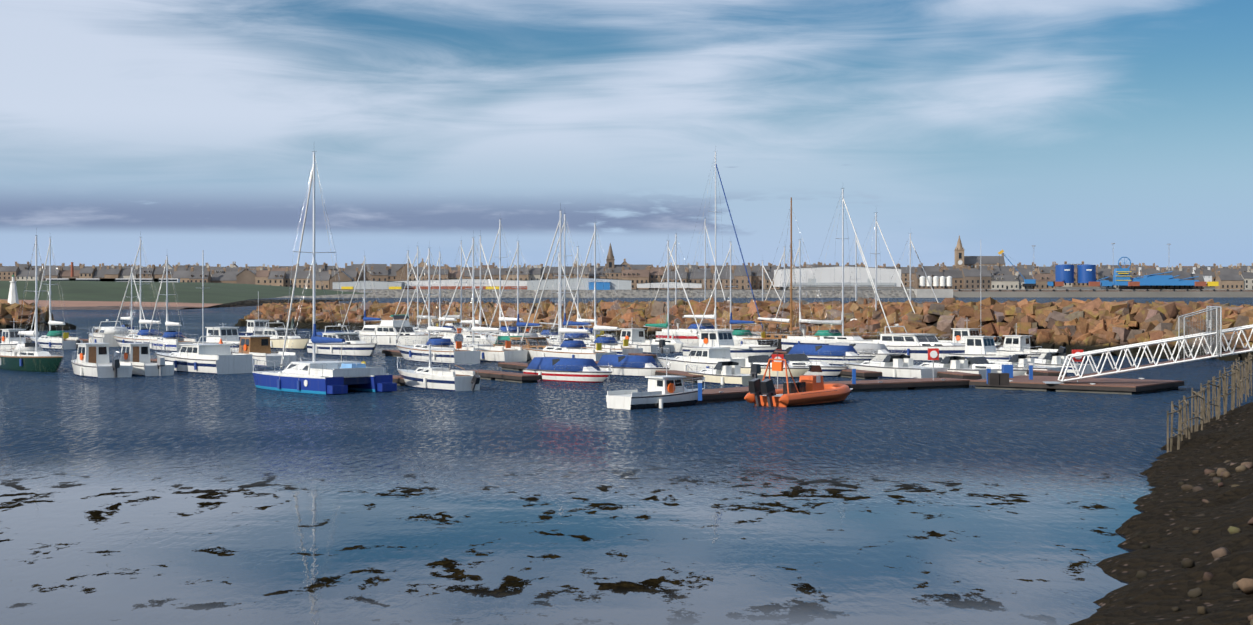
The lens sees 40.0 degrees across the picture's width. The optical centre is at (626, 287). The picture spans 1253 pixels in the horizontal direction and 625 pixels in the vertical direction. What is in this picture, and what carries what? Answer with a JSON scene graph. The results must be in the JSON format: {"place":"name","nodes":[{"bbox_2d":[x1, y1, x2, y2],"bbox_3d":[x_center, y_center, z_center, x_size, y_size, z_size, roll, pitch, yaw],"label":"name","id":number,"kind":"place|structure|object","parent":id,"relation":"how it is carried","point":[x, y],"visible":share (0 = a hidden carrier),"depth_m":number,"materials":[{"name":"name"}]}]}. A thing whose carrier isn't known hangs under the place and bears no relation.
{"place":"outdoors","nodes":[
{"label":"outdoors","id":0,"kind":"place"},
{"bbox_2d":[0,281,370,309],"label":"grassy bank","id":1,"kind":"structure","parent":0,"point":[92,295],"depth_m":495.37,"materials":[{"name":"green plant"}]},
{"bbox_2d":[0,297,1252,624],"bbox_3d":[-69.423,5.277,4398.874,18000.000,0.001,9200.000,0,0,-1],"label":"sea water","id":2,"kind":"structure","parent":0,"point":[200,499],"depth_m":42.96,"materials":[{"name":"blue liquid"}]},
{"bbox_2d":[0,311,29,352],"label":"boat","id":3,"kind":"object","parent":2,"relation":"on","point":[8,335],"visible":0.6,"depth_m":138.05,"materials":[{"name":"white plastic"}]},
{"bbox_2d":[0,235,63,371],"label":"sailboat","id":4,"kind":"object","parent":2,"relation":"on","point":[31,357],"visible":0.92,"depth_m":108.64,"materials":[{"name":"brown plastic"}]},
{"bbox_2d":[0,299,75,330],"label":"breakwater","id":5,"kind":"object","parent":2,"relation":"on","point":[8,312],"visible":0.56,"depth_m":210.01,"materials":[{"name":"stone"}]},
{"bbox_2d":[8,275,18,303],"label":"beacon tower","id":6,"kind":"structure","parent":5,"relation":"on","point":[13,296],"depth_m":213.85,"materials":[{"name":"white paint"}]},
{"bbox_2d":[30,238,82,349],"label":"yacht","id":7,"kind":"object","parent":2,"relation":"on","point":[66,341],"visible":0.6,"depth_m":147.86,"materials":[{"name":"white plastic"}]},
{"bbox_2d":[71,320,132,377],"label":"white fishing boat","id":8,"kind":"object","parent":2,"relation":"on","point":[92,360],"visible":0.9,"depth_m":102.24,"materials":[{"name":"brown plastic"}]},
{"bbox_2d":[89,319,129,346],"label":"cruiser","id":9,"kind":"object","parent":2,"relation":"on","point":[104,334],"visible":0.65,"depth_m":152.53,"materials":[{"name":"white plastic"}]},
{"bbox_2d":[109,267,147,333],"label":"yacht","id":10,"kind":"object","parent":2,"relation":"on","point":[130,325],"visible":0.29,"depth_m":171.16,"materials":[{"name":"white plastic"}]},
{"bbox_2d":[114,232,163,348],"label":"yacht","id":11,"kind":"object","parent":2,"relation":"on","point":[143,335],"visible":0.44,"depth_m":148.75,"materials":[{"name":"white plastic"}]},
{"bbox_2d":[114,329,174,375],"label":"white fishing boat","id":12,"kind":"object","parent":2,"relation":"on","point":[137,355],"visible":0.75,"depth_m":103.98,"materials":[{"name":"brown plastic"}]},
{"bbox_2d":[148,256,198,351],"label":"yacht","id":13,"kind":"object","parent":2,"relation":"on","point":[174,339],"visible":0.85,"depth_m":143.40,"materials":[{"name":"white plastic"}]},
{"bbox_2d":[155,250,254,373],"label":"boat","id":14,"kind":"object","parent":2,"relation":"on","point":[208,358],"visible":0.94,"depth_m":106.03,"materials":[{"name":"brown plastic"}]},
{"bbox_2d":[193,327,266,352],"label":"fishing boat","id":15,"kind":"object","parent":2,"relation":"on","point":[231,334],"visible":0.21,"depth_m":139.75,"materials":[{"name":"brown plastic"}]},
{"bbox_2d":[238,291,281,338],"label":"boat","id":16,"kind":"object","parent":2,"relation":"on","point":[258,324],"visible":0.31,"depth_m":172.47,"materials":[{"name":"white plastic"}]},
{"bbox_2d":[231,323,296,366],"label":"fishing boat","id":17,"kind":"object","parent":2,"relation":"on","point":[257,347],"visible":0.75,"depth_m":117.06,"materials":[{"name":"white plastic"}]},
{"bbox_2d":[253,321,309,348],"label":"cruiser","id":18,"kind":"object","parent":2,"relation":"on","point":[277,338],"visible":0.71,"depth_m":147.59,"materials":[{"name":"white plastic"}]},
{"bbox_2d":[290,317,296,333],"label":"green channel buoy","id":19,"kind":"object","parent":2,"relation":"on","point":[292,323],"visible":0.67,"depth_m":191.62,"materials":[{"name":"brown"}]},
{"bbox_2d":[252,151,396,394],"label":"sailboat","id":20,"kind":"object","parent":2,"relation":"on","point":[314,376],"visible":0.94,"depth_m":86.99,"materials":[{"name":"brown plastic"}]},
{"bbox_2d":[307,324,376,356],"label":"cruiser","id":21,"kind":"object","parent":2,"relation":"on","point":[362,348],"visible":0.81,"depth_m":132.90,"materials":[{"name":"white plastic"}]},
{"bbox_2d":[341,257,384,332],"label":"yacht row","id":22,"kind":"object","parent":2,"relation":"on","point":[365,318],"visible":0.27,"depth_m":164.28,"materials":[{"name":"white plastic"}]},
{"bbox_2d":[359,315,438,345],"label":"motorboat","id":23,"kind":"object","parent":2,"relation":"on","point":[386,332],"visible":0.73,"depth_m":155.50,"materials":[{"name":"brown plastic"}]},
{"bbox_2d":[377,250,433,327],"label":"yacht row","id":24,"kind":"object","parent":2,"relation":"on","point":[408,287],"visible":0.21,"depth_m":178.46,"materials":[{"name":"white plastic"}]},
{"bbox_2d":[393,247,455,331],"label":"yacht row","id":25,"kind":"object","parent":2,"relation":"on","point":[418,316],"visible":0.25,"depth_m":172.81,"materials":[{"name":"white plastic"}]},
{"bbox_2d":[396,248,480,363],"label":"sailboat","id":26,"kind":"object","parent":2,"relation":"on","point":[465,355],"visible":0.83,"depth_m":120.85,"materials":[{"name":"white plastic"}]},
{"bbox_2d":[397,343,479,390],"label":"small daysailer yacht","id":27,"kind":"object","parent":2,"relation":"on","point":[437,378],"visible":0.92,"depth_m":88.56,"materials":[{"name":"white plastic"}]},
{"bbox_2d":[417,252,471,336],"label":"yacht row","id":28,"kind":"object","parent":2,"relation":"on","point":[446,326],"visible":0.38,"depth_m":164.31,"materials":[{"name":"white plastic"}]},
{"bbox_2d":[435,241,487,332],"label":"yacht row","id":29,"kind":"object","parent":2,"relation":"on","point":[460,316],"visible":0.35,"depth_m":176.19,"materials":[{"name":"white plastic"}]},
{"bbox_2d":[444,230,509,345],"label":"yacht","id":30,"kind":"object","parent":2,"relation":"on","point":[483,338],"visible":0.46,"depth_m":148.54,"materials":[{"name":"white plastic"}]},
{"bbox_2d":[438,238,527,361],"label":"sailboat","id":31,"kind":"object","parent":2,"relation":"on","point":[508,352],"visible":0.6,"depth_m":122.61,"materials":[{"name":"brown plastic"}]},
{"bbox_2d":[469,220,539,337],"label":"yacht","id":32,"kind":"object","parent":2,"relation":"on","point":[511,332],"visible":0.42,"depth_m":156.97,"materials":[{"name":"white plastic"}]},
{"bbox_2d":[493,336,550,360],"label":"motorboat","id":33,"kind":"object","parent":2,"relation":"on","point":[534,342],"visible":0.29,"depth_m":124.19,"materials":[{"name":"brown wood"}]},
{"bbox_2d":[486,242,558,345],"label":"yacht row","id":34,"kind":"object","parent":2,"relation":"on","point":[518,324],"visible":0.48,"depth_m":140.52,"materials":[{"name":"white plastic"}]},
{"bbox_2d":[526,252,585,339],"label":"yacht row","id":35,"kind":"object","parent":2,"relation":"on","point":[553,333],"visible":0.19,"depth_m":148.69,"materials":[{"name":"white plastic"}]},
{"bbox_2d":[523,357,612,382],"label":"covered motorboat","id":36,"kind":"object","parent":2,"relation":"on","point":[562,369],"visible":0.83,"depth_m":96.20,"materials":[{"name":"blue fabric"}]},
{"bbox_2d":[520,203,616,360],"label":"white yacht","id":37,"kind":"object","parent":2,"relation":"on","point":[569,348],"visible":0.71,"depth_m":119.55,"materials":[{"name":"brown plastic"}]},
{"bbox_2d":[529,213,617,345],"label":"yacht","id":38,"kind":"object","parent":2,"relation":"on","point":[576,336],"visible":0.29,"depth_m":137.27,"materials":[{"name":"white plastic"}]},
{"bbox_2d":[551,246,616,338],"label":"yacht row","id":39,"kind":"object","parent":2,"relation":"on","point":[587,321],"visible":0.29,"depth_m":156.91,"materials":[{"name":"white plastic"}]},
{"bbox_2d":[0,337,1183,403],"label":"marina pontoons","id":40,"kind":"object","parent":2,"relation":"on","point":[1006,379],"visible":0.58,"depth_m":88.63,"materials":[{"name":"timber decking"},{"name":"dark grey plastic floats"},{"name":"steel"}]},
{"bbox_2d":[1043,306,1252,383],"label":"gangway bridge","id":41,"kind":"structure","parent":40,"relation":"on","point":[1210,332],"depth_m":86.33,"materials":[{"name":"white paint"}]},
{"bbox_2d":[562,222,642,354],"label":"white yacht","id":42,"kind":"object","parent":2,"relation":"on","point":[626,347],"visible":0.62,"depth_m":128.82,"materials":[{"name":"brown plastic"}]},
{"bbox_2d":[597,354,669,376],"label":"covered boat","id":43,"kind":"object","parent":2,"relation":"on","point":[633,365],"visible":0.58,"depth_m":101.68,"materials":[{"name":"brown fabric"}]},
{"bbox_2d":[610,328,669,352],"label":"fishing boat","id":44,"kind":"object","parent":2,"relation":"on","point":[637,336],"visible":0.58,"depth_m":139.65,"materials":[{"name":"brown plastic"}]},
{"bbox_2d":[606,356,704,409],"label":"white cabin boat","id":45,"kind":"object","parent":2,"relation":"on","point":[665,391],"visible":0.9,"depth_m":75.71,"materials":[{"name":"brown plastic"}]},
{"bbox_2d":[638,241,699,352],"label":"yacht","id":46,"kind":"object","parent":2,"relation":"on","point":[676,345],"visible":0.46,"depth_m":139.55,"materials":[{"name":"white plastic"}]},
{"bbox_2d":[655,234,694,311],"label":"yacht","id":47,"kind":"object","parent":2,"relation":"on","point":[675,279],"visible":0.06,"depth_m":173.20,"materials":[{"name":"white plastic"}]},
{"bbox_2d":[657,347,745,371],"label":"motorboat","id":48,"kind":"object","parent":2,"relation":"on","point":[704,357],"visible":0.62,"depth_m":104.11,"materials":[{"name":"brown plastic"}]},
{"bbox_2d":[689,219,724,301],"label":"yacht","id":49,"kind":"object","parent":2,"relation":"on","point":[709,261],"visible":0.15,"depth_m":191.72,"materials":[{"name":"white plastic"}]},
{"bbox_2d":[656,152,763,342],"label":"sailboat","id":50,"kind":"object","parent":2,"relation":"on","point":[691,329],"visible":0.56,"depth_m":156.05,"materials":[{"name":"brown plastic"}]},
{"bbox_2d":[686,361,764,385],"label":"sports boat","id":51,"kind":"object","parent":2,"relation":"on","point":[725,372],"visible":0.77,"depth_m":93.83,"materials":[{"name":"white plastic"}]},
{"bbox_2d":[682,325,777,357],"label":"fishing boat","id":52,"kind":"object","parent":2,"relation":"on","point":[716,338],"visible":0.69,"depth_m":129.22,"materials":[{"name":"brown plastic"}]},
{"bbox_2d":[696,242,776,345],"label":"yacht","id":53,"kind":"object","parent":2,"relation":"on","point":[738,335],"visible":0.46,"depth_m":149.02,"materials":[{"name":"white plastic"}]},
{"bbox_2d":[234,297,1252,361],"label":"breakwater","id":54,"kind":"object","parent":2,"relation":"on","point":[1086,325],"visible":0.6,"depth_m":149.82,"materials":[{"name":"stone"}]},
{"bbox_2d":[744,260,780,300],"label":"yacht","id":55,"kind":"object","parent":2,"relation":"on","point":[765,281],"visible":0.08,"depth_m":172.11,"materials":[{"name":"white plastic"}]},
{"bbox_2d":[722,355,811,377],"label":"motorboat","id":56,"kind":"object","parent":2,"relation":"on","point":[796,372],"visible":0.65,"depth_m":100.55,"materials":[{"name":"white plastic"}]},
{"bbox_2d":[765,246,803,302],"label":"yacht","id":57,"kind":"object","parent":2,"relation":"on","point":[781,273],"visible":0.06,"depth_m":164.91,"materials":[{"name":"white plastic"}]},
{"bbox_2d":[743,197,827,349],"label":"sailing boat","id":58,"kind":"object","parent":2,"relation":"on","point":[770,338],"visible":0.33,"depth_m":145.07,"materials":[{"name":"white metal"}]},
{"bbox_2d":[775,239,819,333],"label":"yacht","id":59,"kind":"object","parent":2,"relation":"on","point":[800,298],"visible":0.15,"depth_m":157.27,"materials":[{"name":"white plastic"}]},
{"bbox_2d":[744,352,852,406],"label":"inflatable boat","id":60,"kind":"object","parent":2,"relation":"on","point":[807,390],"visible":0.88,"depth_m":76.64,"materials":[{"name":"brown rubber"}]},
{"bbox_2d":[770,353,848,376],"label":"motorboat","id":61,"kind":"object","parent":2,"relation":"on","point":[828,370],"visible":0.52,"depth_m":101.86,"materials":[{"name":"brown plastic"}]},
{"bbox_2d":[785,344,875,364],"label":"covered boat","id":62,"kind":"object","parent":2,"relation":"on","point":[825,353],"visible":0.62,"depth_m":117.03,"materials":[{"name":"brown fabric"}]},
{"bbox_2d":[781,189,892,350],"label":"yacht","id":63,"kind":"object","parent":2,"relation":"on","point":[828,337],"visible":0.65,"depth_m":139.53,"materials":[{"name":"white plastic"}]},
{"bbox_2d":[833,235,877,300],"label":"yacht","id":64,"kind":"object","parent":2,"relation":"on","point":[856,249],"visible":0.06,"depth_m":172.19,"materials":[{"name":"white plastic"}]},
{"bbox_2d":[829,342,905,360],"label":"motorboat","id":65,"kind":"object","parent":2,"relation":"on","point":[882,351],"visible":0.27,"depth_m":121.06,"materials":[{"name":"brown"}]},
{"bbox_2d":[839,212,914,329],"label":"sailboat mast","id":66,"kind":"object","parent":2,"relation":"on","point":[875,253],"visible":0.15,"depth_m":152.54,"materials":[{"name":"white metal"}]},
{"bbox_2d":[843,354,947,378],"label":"motorboat","id":67,"kind":"object","parent":2,"relation":"on","point":[899,366],"visible":0.81,"depth_m":100.17,"materials":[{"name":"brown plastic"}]},
{"bbox_2d":[848,318,964,360],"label":"motorboat","id":68,"kind":"object","parent":2,"relation":"on","point":[916,345],"visible":0.5,"depth_m":123.47,"materials":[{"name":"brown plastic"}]},
{"bbox_2d":[884,234,938,302],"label":"yacht","id":69,"kind":"object","parent":2,"relation":"on","point":[913,273],"visible":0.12,"depth_m":156.22,"materials":[{"name":"white metal"}]},
{"bbox_2d":[913,356,996,379],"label":"motorboat","id":70,"kind":"object","parent":2,"relation":"on","point":[955,363],"visible":0.46,"depth_m":99.69,"materials":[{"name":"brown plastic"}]},
{"bbox_2d":[939,328,1001,348],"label":"motorboat","id":71,"kind":"object","parent":2,"relation":"on","point":[959,334],"visible":0.29,"depth_m":139.51,"materials":[{"name":"white plastic"}]},
{"bbox_2d":[934,356,1028,375],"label":"sports boat","id":72,"kind":"object","parent":2,"relation":"on","point":[978,362],"visible":0.21,"depth_m":100.00,"materials":[{"name":"white plastic"}]},
{"bbox_2d":[949,336,1041,361],"bbox_3d":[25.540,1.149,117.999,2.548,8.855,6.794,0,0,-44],"label":"workboat","id":73,"kind":"object","parent":2,"relation":"on","point":[979,346],"visible":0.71,"depth_m":118.32,"materials":[{"name":"white plastic"}]},
{"bbox_2d":[967,354,1064,374],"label":"motorboat","id":74,"kind":"object","parent":2,"relation":"on","point":[1021,360],"visible":0.27,"depth_m":102.33,"materials":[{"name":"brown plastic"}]},
{"bbox_2d":[995,316,1065,357],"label":"motorboat","id":75,"kind":"object","parent":2,"relation":"on","point":[1012,341],"visible":0.48,"depth_m":124.72,"materials":[{"name":"white plastic"}]},
{"bbox_2d":[1009,352,1094,373],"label":"boat","id":76,"kind":"object","parent":2,"relation":"on","point":[1053,359],"visible":0.46,"depth_m":106.19,"materials":[{"name":"white plastic"}]},
{"bbox_2d":[0,0,1252,267],"label":"sky","id":77,"kind":"structure","parent":0,"point":[1071,130],"materials":[{"name":"blue"}]},
{"bbox_2d":[322,287,1252,296],"bbox_3d":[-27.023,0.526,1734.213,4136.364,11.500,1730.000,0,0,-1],"label":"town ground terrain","id":78,"kind":"structure","parent":0,"point":[1102,293],"depth_m":882.47,"materials":[{"name":"grey concrete"}]},
{"bbox_2d":[0,258,1252,288],"bbox_3d":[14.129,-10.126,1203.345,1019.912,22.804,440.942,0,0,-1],"label":"town houses","id":79,"kind":"structure","parent":78,"relation":"on","point":[1239,276],"depth_m":1076.35,"materials":[{"name":"stone"}]},
{"bbox_2d":[46,235,1218,289],"bbox_3d":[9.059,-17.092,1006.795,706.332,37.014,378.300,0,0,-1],"label":"harbour landmarks","id":80,"kind":"object","parent":78,"relation":"on","point":[1064,273],"visible":0.92,"depth_m":941.68,"materials":[{"name":"stone"}]},
{"bbox_2d":[275,289,1252,297],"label":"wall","id":81,"kind":"structure","parent":78,"relation":"on","point":[918,293],"depth_m":857.19,"materials":[{"name":"concrete"}]},
{"bbox_2d":[1069,402,1252,624],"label":"shore terrain","id":82,"kind":"structure","parent":0,"point":[1164,587],"depth_m":33.48,"materials":[{"name":"brown soil"}]},
{"bbox_2d":[1129,460,1252,624],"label":"shore stones","id":83,"kind":"object","parent":82,"relation":"on","point":[1244,585],"visible":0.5,"depth_m":30.17,"materials":[{"name":"grey stone"}]},
{"bbox_2d":[1167,352,1252,451],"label":"shore fence","id":84,"kind":"object","parent":82,"relation":"on","point":[1236,375],"visible":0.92,"depth_m":65.82,"materials":[{"name":"wood"}]}
]}

